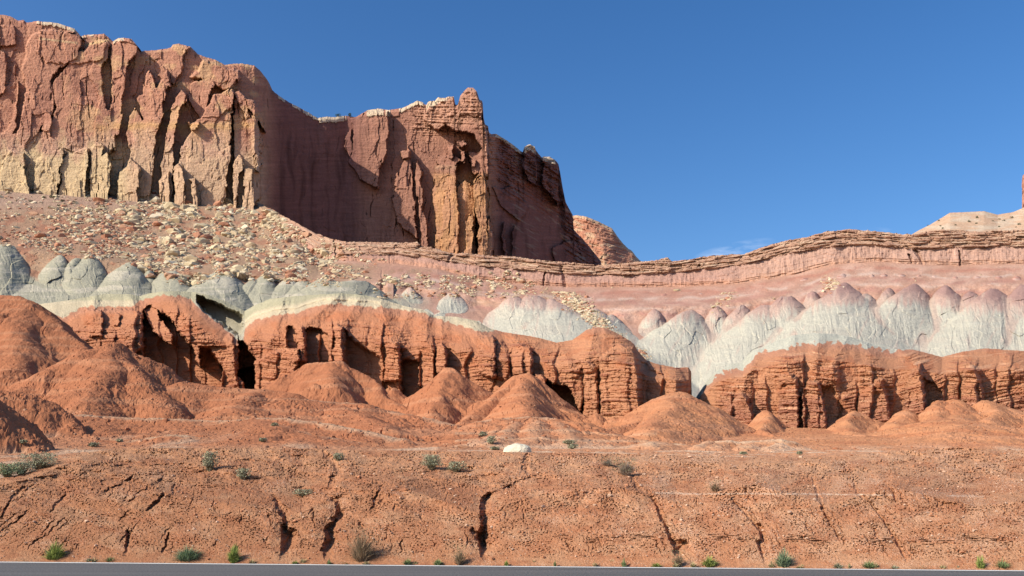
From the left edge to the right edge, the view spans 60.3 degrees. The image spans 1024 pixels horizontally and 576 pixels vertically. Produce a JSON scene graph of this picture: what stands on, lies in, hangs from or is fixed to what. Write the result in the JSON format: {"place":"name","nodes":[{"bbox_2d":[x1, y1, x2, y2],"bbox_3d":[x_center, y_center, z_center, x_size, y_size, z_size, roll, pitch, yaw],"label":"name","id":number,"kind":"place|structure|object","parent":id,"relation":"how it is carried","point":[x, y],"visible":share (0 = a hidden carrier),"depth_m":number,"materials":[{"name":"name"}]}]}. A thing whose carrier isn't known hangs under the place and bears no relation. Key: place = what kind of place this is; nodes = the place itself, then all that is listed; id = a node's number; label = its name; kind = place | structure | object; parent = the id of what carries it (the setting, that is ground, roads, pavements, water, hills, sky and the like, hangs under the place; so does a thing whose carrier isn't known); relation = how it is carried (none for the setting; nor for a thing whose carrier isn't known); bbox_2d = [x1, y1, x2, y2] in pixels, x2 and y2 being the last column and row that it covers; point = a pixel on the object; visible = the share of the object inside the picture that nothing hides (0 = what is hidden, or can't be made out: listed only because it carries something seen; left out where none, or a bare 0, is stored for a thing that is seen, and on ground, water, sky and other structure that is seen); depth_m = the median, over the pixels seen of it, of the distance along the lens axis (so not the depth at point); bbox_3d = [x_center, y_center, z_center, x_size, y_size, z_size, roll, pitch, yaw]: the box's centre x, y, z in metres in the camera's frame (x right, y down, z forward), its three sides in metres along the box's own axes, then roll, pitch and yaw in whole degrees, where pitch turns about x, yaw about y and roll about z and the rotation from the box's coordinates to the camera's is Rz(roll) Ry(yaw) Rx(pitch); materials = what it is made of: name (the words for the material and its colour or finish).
{"place":"outdoors","nodes":[
{"label":"outdoors","id":0,"kind":"place"},
{"bbox_2d":[0,15,600,264],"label":"cliff","id":1,"kind":"structure","parent":0,"point":[99,115],"depth_m":632.50,"materials":[{"name":"stone"}]},
{"bbox_2d":[0,447,1023,569],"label":"roadside bank","id":2,"kind":"structure","parent":0,"point":[231,489],"depth_m":22.27,"materials":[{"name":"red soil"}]},
{"bbox_2d":[0,463,22,476],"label":"shrub","id":3,"kind":"object","parent":2,"relation":"on","point":[5,471],"visible":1,"depth_m":26.11,"materials":[{"name":"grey plant"}]},
{"bbox_2d":[9,462,35,474],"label":"shrub","id":4,"kind":"object","parent":2,"relation":"on","point":[26,465],"visible":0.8,"depth_m":26.52,"materials":[{"name":"green plant"}]},
{"bbox_2d":[16,452,57,469],"bbox_3d":[-14.651,5.339,27.262,1.407,0.549,0.987,0,-13,0],"label":"shrub","id":5,"kind":"object","parent":2,"relation":"on","point":[39,462],"visible":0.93,"depth_m":27.10,"materials":[{"name":"green plant"}]},
{"bbox_2d":[42,541,70,559],"bbox_3d":[-10.955,6.284,21.143,0.688,0.552,0.540,6,-14,-25],"label":"grass clump","id":6,"kind":"object","parent":2,"relation":"on","point":[54,552],"visible":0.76,"depth_m":21.07,"materials":[{"name":"green plant"}]},
{"bbox_2d":[172,544,205,560],"bbox_3d":[-7.646,6.274,20.857,1.121,0.442,0.778,0,-13,0],"label":"grass clump","id":7,"kind":"object","parent":2,"relation":"on","point":[187,555],"visible":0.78,"depth_m":20.77,"materials":[{"name":"green plant"}]},
{"bbox_2d":[202,451,218,470],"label":"shrub","id":8,"kind":"object","parent":2,"relation":"on","point":[208,465],"visible":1,"depth_m":26.56,"materials":[{"name":"green plant"}]},
{"bbox_2d":[227,544,241,562],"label":"grass clump","id":9,"kind":"object","parent":2,"relation":"on","point":[233,555],"visible":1,"depth_m":20.59,"materials":[{"name":"green plant"}]},
{"bbox_2d":[236,467,250,479],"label":"shrub","id":10,"kind":"object","parent":2,"relation":"on","point":[242,476],"visible":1,"depth_m":25.60,"materials":[{"name":"green plant"}]},
{"bbox_2d":[292,489,311,495],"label":"shrub","id":11,"kind":"object","parent":2,"relation":"on","point":[302,492],"visible":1,"depth_m":24.10,"materials":[{"name":"green plant"}]},
{"bbox_2d":[333,452,344,460],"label":"shrub","id":12,"kind":"object","parent":2,"relation":"on","point":[337,456],"visible":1,"depth_m":27.50,"materials":[{"name":"green plant"}]},
{"bbox_2d":[338,521,385,562],"bbox_3d":[-3.488,5.913,20.470,1.255,0.971,0.813,0,-13,0],"label":"dry bush","id":13,"kind":"object","parent":2,"relation":"on","point":[362,550],"visible":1,"depth_m":20.41,"materials":[{"name":"brown plant"}]},
{"bbox_2d":[403,558,412,564],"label":"grass clump","id":14,"kind":"object","parent":2,"relation":"on","point":[405,562],"visible":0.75,"depth_m":20.12,"materials":[{"name":"green plant"}]},
{"bbox_2d":[419,454,442,469],"bbox_3d":[-2.408,5.196,26.397,0.607,0.472,0.584,-11,-17,40],"label":"shrub","id":15,"kind":"object","parent":2,"relation":"on","point":[432,463],"visible":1,"depth_m":26.39,"materials":[{"name":"green plant"}]},
{"bbox_2d":[434,559,442,564],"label":"grass clump","id":16,"kind":"object","parent":2,"relation":"on","point":[437,562],"visible":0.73,"depth_m":20.05,"materials":[{"name":"green plant"}]},
{"bbox_2d":[447,461,466,471],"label":"shrub","id":17,"kind":"object","parent":2,"relation":"on","point":[455,468],"visible":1,"depth_m":26.28,"materials":[{"name":"green plant"}]},
{"bbox_2d":[451,543,467,565],"bbox_3d":[-1.209,6.069,20.108,0.482,0.503,0.346,-3,-13,14],"label":"dry bush","id":18,"kind":"object","parent":2,"relation":"on","point":[459,559],"visible":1,"depth_m":20.04,"materials":[{"name":"brown plant"}]},
{"bbox_2d":[598,456,620,465],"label":"shrub","id":19,"kind":"object","parent":2,"relation":"on","point":[608,463],"visible":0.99,"depth_m":26.57,"materials":[{"name":"brown plant"}]},
{"bbox_2d":[613,457,635,475],"bbox_3d":[3.256,5.122,25.324,0.790,0.549,0.632,-6,-15,26],"label":"shrub","id":20,"kind":"object","parent":2,"relation":"on","point":[627,470],"visible":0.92,"depth_m":25.22,"materials":[{"name":"brown plant"}]},
{"bbox_2d":[669,550,687,566],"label":"dry bush","id":21,"kind":"object","parent":2,"relation":"on","point":[678,561],"visible":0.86,"depth_m":19.55,"materials":[{"name":"brown plant"}]},
{"bbox_2d":[700,556,722,567],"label":"grass clump","id":22,"kind":"object","parent":2,"relation":"on","point":[709,562],"visible":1,"depth_m":19.48,"materials":[{"name":"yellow plant"}]},
{"bbox_2d":[705,479,725,491],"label":"shrub","id":23,"kind":"object","parent":2,"relation":"on","point":[714,488],"visible":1,"depth_m":22.68,"materials":[{"name":"brown plant"}]},
{"bbox_2d":[774,547,793,567],"bbox_3d":[5.973,5.918,19.399,0.600,0.478,0.434,-6,-14,24],"label":"grass clump","id":24,"kind":"object","parent":2,"relation":"on","point":[784,561],"visible":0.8,"depth_m":19.32,"materials":[{"name":"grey plant"}]},
{"bbox_2d":[833,563,841,568],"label":"grass clump","id":25,"kind":"object","parent":2,"relation":"on","point":[837,566],"visible":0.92,"depth_m":19.17,"materials":[{"name":"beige plant"}]},
{"bbox_2d":[862,561,875,567],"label":"grass clump","id":26,"kind":"object","parent":2,"relation":"on","point":[868,565],"visible":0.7,"depth_m":19.11,"materials":[{"name":"green plant"}]},
{"bbox_2d":[975,554,985,568],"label":"grass clump","id":27,"kind":"object","parent":2,"relation":"on","point":[980,563],"visible":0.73,"depth_m":18.87,"materials":[{"name":"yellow plant"}]},
{"bbox_2d":[993,557,1013,568],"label":"grass clump","id":28,"kind":"object","parent":2,"relation":"on","point":[1002,564],"visible":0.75,"depth_m":18.85,"materials":[{"name":"green plant"}]},
{"bbox_2d":[0,191,1023,396],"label":"badlands slope","id":29,"kind":"structure","parent":0,"point":[891,302],"depth_m":305.13,"materials":[{"name":"stone"}]},
{"bbox_2d":[34,232,46,237],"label":"boulder","id":30,"kind":"object","parent":29,"relation":"on","point":[39,235],"visible":0.57,"depth_m":392.74,"materials":[{"name":"stone"}]},
{"bbox_2d":[45,226,55,229],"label":"boulder","id":31,"kind":"object","parent":29,"relation":"on","point":[50,227],"visible":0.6,"depth_m":429.81,"materials":[{"name":"stone"}]},
{"bbox_2d":[93,197,104,201],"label":"boulder","id":32,"kind":"object","parent":29,"relation":"on","point":[95,199],"visible":0.65,"depth_m":558.35,"materials":[{"name":"stone"}]},
{"bbox_2d":[101,234,113,238],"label":"boulder","id":33,"kind":"object","parent":29,"relation":"on","point":[103,236],"visible":0.52,"depth_m":416.32,"materials":[{"name":"stone"}]},
{"bbox_2d":[109,189,116,195],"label":"boulder","id":34,"kind":"object","parent":29,"relation":"on","point":[112,192],"visible":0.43,"depth_m":587.40,"materials":[{"name":"stone"}]},
{"bbox_2d":[110,240,121,243],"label":"boulder","id":35,"kind":"object","parent":29,"relation":"on","point":[115,242],"visible":0.6,"depth_m":397.90,"materials":[{"name":"stone"}]},
{"bbox_2d":[115,208,126,212],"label":"boulder","id":36,"kind":"object","parent":29,"relation":"on","point":[119,210],"visible":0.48,"depth_m":519.43,"materials":[{"name":"stone"}]},
{"bbox_2d":[129,219,140,222],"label":"boulder","id":37,"kind":"object","parent":29,"relation":"on","point":[135,220],"visible":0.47,"depth_m":486.91,"materials":[{"name":"stone"}]},
{"bbox_2d":[130,214,141,219],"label":"boulder","id":38,"kind":"object","parent":29,"relation":"on","point":[136,216],"visible":0.51,"depth_m":502.74,"materials":[{"name":"stone"}]},
{"bbox_2d":[137,237,146,241],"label":"boulder","id":39,"kind":"object","parent":29,"relation":"on","point":[143,239],"visible":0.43,"depth_m":421.77,"materials":[{"name":"stone"}]},
{"bbox_2d":[137,267,147,272],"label":"boulder","id":40,"kind":"object","parent":29,"relation":"on","point":[142,269],"visible":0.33,"depth_m":324.46,"materials":[{"name":"stone"}]},
{"bbox_2d":[144,262,154,266],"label":"boulder","id":41,"kind":"object","parent":29,"relation":"on","point":[147,264],"visible":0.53,"depth_m":330.06,"materials":[{"name":"stone"}]},
{"bbox_2d":[149,214,161,218],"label":"boulder","id":42,"kind":"object","parent":29,"relation":"on","point":[156,216],"visible":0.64,"depth_m":515.82,"materials":[{"name":"stone"}]},
{"bbox_2d":[151,196,160,202],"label":"boulder","id":43,"kind":"object","parent":29,"relation":"on","point":[156,199],"visible":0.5,"depth_m":575.68,"materials":[{"name":"stone"}]},
{"bbox_2d":[152,221,163,225],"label":"boulder","id":44,"kind":"object","parent":29,"relation":"on","point":[156,223],"visible":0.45,"depth_m":486.26,"materials":[{"name":"stone"}]},
{"bbox_2d":[162,240,172,243],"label":"boulder","id":45,"kind":"object","parent":29,"relation":"on","point":[168,242],"visible":0.49,"depth_m":418.62,"materials":[{"name":"stone"}]},
{"bbox_2d":[164,260,175,264],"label":"boulder","id":46,"kind":"object","parent":29,"relation":"on","point":[167,262],"visible":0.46,"depth_m":347.83,"materials":[{"name":"stone"}]},
{"bbox_2d":[163,202,178,208],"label":"boulder","id":47,"kind":"object","parent":29,"relation":"on","point":[167,205],"visible":0.49,"depth_m":554.62,"materials":[{"name":"stone"}]},
{"bbox_2d":[166,274,176,279],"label":"boulder","id":48,"kind":"object","parent":29,"relation":"on","point":[170,276],"visible":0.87,"depth_m":302.45,"materials":[{"name":"stone"}]},
{"bbox_2d":[167,228,176,233],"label":"boulder","id":49,"kind":"object","parent":29,"relation":"on","point":[169,230],"visible":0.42,"depth_m":462.50,"materials":[{"name":"stone"}]},
{"bbox_2d":[165,249,179,256],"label":"boulder","id":50,"kind":"object","parent":29,"relation":"on","point":[174,252],"visible":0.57,"depth_m":378.11,"materials":[{"name":"stone"}]},
{"bbox_2d":[169,217,181,222],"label":"boulder","id":51,"kind":"object","parent":29,"relation":"on","point":[176,219],"visible":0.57,"depth_m":504.46,"materials":[{"name":"stone"}]},
{"bbox_2d":[175,234,184,238],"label":"boulder","id":52,"kind":"object","parent":29,"relation":"on","point":[180,236],"visible":0.54,"depth_m":446.42,"materials":[{"name":"stone"}]},
{"bbox_2d":[179,205,187,209],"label":"boulder","id":53,"kind":"object","parent":29,"relation":"on","point":[182,207],"visible":0.44,"depth_m":553.92,"materials":[{"name":"stone"}]},
{"bbox_2d":[184,256,197,260],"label":"boulder","id":54,"kind":"object","parent":29,"relation":"on","point":[187,258],"visible":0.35,"depth_m":359.11,"materials":[{"name":"stone"}]},
{"bbox_2d":[184,261,197,265],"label":"boulder","id":55,"kind":"object","parent":29,"relation":"on","point":[188,263],"visible":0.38,"depth_m":339.92,"materials":[{"name":"stone"}]},
{"bbox_2d":[186,207,195,211],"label":"boulder","id":56,"kind":"object","parent":29,"relation":"on","point":[189,209],"visible":0.53,"depth_m":549.69,"materials":[{"name":"stone"}]},
{"bbox_2d":[188,212,199,215],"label":"boulder","id":57,"kind":"object","parent":29,"relation":"on","point":[191,213],"visible":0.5,"depth_m":532.99,"materials":[{"name":"stone"}]},
{"bbox_2d":[191,280,198,285],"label":"boulder","id":58,"kind":"object","parent":29,"relation":"on","point":[193,282],"visible":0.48,"depth_m":299.99,"materials":[{"name":"stone"}]},
{"bbox_2d":[193,231,202,237],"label":"boulder","id":59,"kind":"object","parent":29,"relation":"on","point":[197,234],"visible":0.39,"depth_m":451.45,"materials":[{"name":"stone"}]},
{"bbox_2d":[195,238,209,243],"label":"boulder","id":60,"kind":"object","parent":29,"relation":"on","point":[201,240],"visible":0.55,"depth_m":430.18,"materials":[{"name":"stone"}]},
{"bbox_2d":[196,223,209,226],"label":"boulder","id":61,"kind":"object","parent":29,"relation":"on","point":[203,224],"visible":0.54,"depth_m":495.81,"materials":[{"name":"stone"}]},
{"bbox_2d":[201,274,210,279],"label":"boulder","id":62,"kind":"object","parent":29,"relation":"on","point":[204,276],"visible":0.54,"depth_m":308.17,"materials":[{"name":"stone"}]},
{"bbox_2d":[200,234,212,238],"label":"boulder","id":63,"kind":"object","parent":29,"relation":"on","point":[206,236],"visible":0.48,"depth_m":447.26,"materials":[{"name":"stone"}]},
{"bbox_2d":[212,200,221,205],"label":"boulder","id":64,"kind":"object","parent":29,"relation":"on","point":[217,203],"visible":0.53,"depth_m":578.96,"materials":[{"name":"stone"}]},
{"bbox_2d":[213,237,220,242],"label":"boulder","id":65,"kind":"object","parent":29,"relation":"on","point":[216,239],"visible":0.61,"depth_m":435.98,"materials":[{"name":"stone"}]},
{"bbox_2d":[215,212,223,217],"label":"boulder","id":66,"kind":"object","parent":29,"relation":"on","point":[217,214],"visible":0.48,"depth_m":535.03,"materials":[{"name":"stone"}]},
{"bbox_2d":[214,247,227,250],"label":"boulder","id":67,"kind":"object","parent":29,"relation":"on","point":[220,249],"visible":0.48,"depth_m":403.20,"materials":[{"name":"stone"}]},
{"bbox_2d":[216,258,225,261],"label":"boulder","id":68,"kind":"object","parent":29,"relation":"on","point":[220,259],"visible":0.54,"depth_m":365.31,"materials":[{"name":"stone"}]},
{"bbox_2d":[218,222,230,226],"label":"boulder","id":69,"kind":"object","parent":29,"relation":"on","point":[226,224],"visible":0.48,"depth_m":500.49,"materials":[{"name":"stone"}]},
{"bbox_2d":[221,232,231,235],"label":"boulder","id":70,"kind":"object","parent":29,"relation":"on","point":[224,233],"visible":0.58,"depth_m":463.79,"materials":[{"name":"stone"}]},
{"bbox_2d":[232,264,243,269],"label":"boulder","id":71,"kind":"object","parent":29,"relation":"on","point":[237,266],"visible":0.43,"depth_m":337.10,"materials":[{"name":"stone"}]},
{"bbox_2d":[236,272,242,279],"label":"boulder","id":72,"kind":"object","parent":29,"relation":"on","point":[239,275],"visible":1,"depth_m":317.60,"materials":[{"name":"stone"}]},
{"bbox_2d":[238,230,247,233],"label":"boulder","id":73,"kind":"object","parent":29,"relation":"on","point":[243,231],"visible":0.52,"depth_m":473.19,"materials":[{"name":"stone"}]},
{"bbox_2d":[245,242,256,246],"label":"boulder","id":74,"kind":"object","parent":29,"relation":"on","point":[249,244],"visible":0.6,"depth_m":429.17,"materials":[{"name":"stone"}]},
{"bbox_2d":[251,256,258,260],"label":"boulder","id":75,"kind":"object","parent":29,"relation":"on","point":[254,258],"visible":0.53,"depth_m":374.08,"materials":[{"name":"stone"}]},
{"bbox_2d":[250,210,259,215],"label":"boulder","id":76,"kind":"object","parent":29,"relation":"on","point":[252,212],"visible":0.56,"depth_m":555.40,"materials":[{"name":"stone"}]},
{"bbox_2d":[256,253,265,258],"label":"boulder","id":77,"kind":"object","parent":29,"relation":"on","point":[260,256],"visible":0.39,"depth_m":379.36,"materials":[{"name":"stone"}]},
{"bbox_2d":[260,273,274,278],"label":"boulder","id":78,"kind":"object","parent":29,"relation":"on","point":[272,275],"visible":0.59,"depth_m":313.26,"materials":[{"name":"stone"}]},
{"bbox_2d":[264,209,273,213],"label":"boulder","id":79,"kind":"object","parent":29,"relation":"on","point":[266,211],"visible":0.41,"depth_m":541.52,"materials":[{"name":"stone"}]},
{"bbox_2d":[285,272,296,277],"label":"boulder","id":80,"kind":"object","parent":29,"relation":"on","point":[290,274],"visible":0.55,"depth_m":310.21,"materials":[{"name":"stone"}]},
{"bbox_2d":[287,249,299,253],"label":"boulder","id":81,"kind":"object","parent":29,"relation":"on","point":[292,251],"visible":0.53,"depth_m":394.53,"materials":[{"name":"stone"}]},
{"bbox_2d":[301,232,311,236],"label":"boulder","id":82,"kind":"object","parent":29,"relation":"on","point":[306,234],"visible":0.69,"depth_m":444.49,"materials":[{"name":"stone"}]},
{"bbox_2d":[321,250,328,255],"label":"boulder","id":83,"kind":"object","parent":29,"relation":"on","point":[324,252],"visible":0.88,"depth_m":402.01,"materials":[{"name":"stone"}]},
{"bbox_2d":[389,279,398,282],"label":"boulder","id":84,"kind":"object","parent":29,"relation":"on","point":[394,281],"visible":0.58,"depth_m":313.44,"materials":[{"name":"stone"}]},
{"bbox_2d":[0,190,981,359],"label":"rubble","id":85,"kind":"object","parent":29,"relation":"on","point":[570,299],"visible":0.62,"depth_m":391.95,"materials":[{"name":"stone"}]},
{"bbox_2d":[0,295,1023,477],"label":"red hills","id":86,"kind":"structure","parent":0,"point":[41,342],"depth_m":103.28,"materials":[{"name":"brown soil"}]},
{"bbox_2d":[88,442,98,446],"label":"shrub","id":87,"kind":"object","parent":86,"relation":"on","point":[93,444],"visible":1,"depth_m":74.29,"materials":[{"name":"green plant"}]},
{"bbox_2d":[478,431,487,436],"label":"shrub","id":88,"kind":"object","parent":86,"relation":"on","point":[482,433],"visible":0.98,"depth_m":85.13,"materials":[{"name":"green plant"}]},
{"bbox_2d":[486,436,496,443],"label":"shrub","id":89,"kind":"object","parent":86,"relation":"on","point":[491,440],"visible":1,"depth_m":75.47,"materials":[{"name":"green plant"}]},
{"bbox_2d":[490,446,499,449],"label":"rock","id":90,"kind":"object","parent":86,"relation":"on","point":[494,448],"visible":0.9,"depth_m":69.12,"materials":[{"name":"brown stone"}]},
{"bbox_2d":[2,411,1016,456],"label":"terrace gravel","id":91,"kind":"structure","parent":86,"relation":"on","point":[587,451],"depth_m":59.19,"materials":[{"name":"stone"}]},
{"bbox_2d":[1,343,1022,450],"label":"hillside rubble","id":92,"kind":"object","parent":86,"relation":"on","point":[333,436],"visible":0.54,"depth_m":90.76,"materials":[{"name":"stone"}]},
{"bbox_2d":[503,443,530,451],"bbox_3d":[0.275,8.421,45.246,1.473,0.895,1.055,0,-13,0],"label":"pale boulder","id":93,"kind":"object","parent":86,"relation":"on","point":[516,447],"visible":0.45,"depth_m":44.93,"materials":[{"name":"stone"}]},
{"bbox_2d":[562,440,575,443],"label":"shrub","id":94,"kind":"object","parent":86,"relation":"on","point":[568,441],"visible":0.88,"depth_m":76.56,"materials":[{"name":"green plant"}]},
{"bbox_2d":[567,444,578,448],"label":"shrub","id":95,"kind":"object","parent":86,"relation":"on","point":[571,446],"visible":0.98,"depth_m":71.40,"materials":[{"name":"green plant"}]},
{"bbox_2d":[0,562,1023,575],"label":"road","id":96,"kind":"structure","parent":0,"point":[67,569],"depth_m":18.34,"materials":[{"name":"grey asphalt"}]},
{"bbox_2d":[19,562,1023,570],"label":"road markings","id":97,"kind":"object","parent":96,"relation":"on","point":[527,566],"visible":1,"depth_m":19.51,"materials":[{"name":"white paint"}]},
{"bbox_2d":[0,0,1023,261],"label":"sky","id":98,"kind":"structure","parent":0,"point":[685,129],"materials":[{"name":"blue"}]},
{"bbox_2d":[40,291,1023,428],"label":"red cliffs","id":99,"kind":"structure","parent":0,"point":[818,380],"depth_m":144.17,"materials":[{"name":"brown stone"}]},
{"bbox_2d":[573,215,640,265],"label":"distant butte","id":100,"kind":"object","parent":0,"point":[606,245],"visible":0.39,"depth_m":1000.16,"materials":[{"name":"stone"}]},
{"bbox_2d":[913,208,1023,233],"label":"bald hill","id":101,"kind":"structure","parent":0,"point":[984,221],"depth_m":519.18,"materials":[{"name":"stone"}]},
{"bbox_2d":[1022,175,1023,207],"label":"rock tower","id":102,"kind":"structure","parent":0,"point":[1023,191],"depth_m":946.13,"materials":[{"name":"stone"}]}
]}

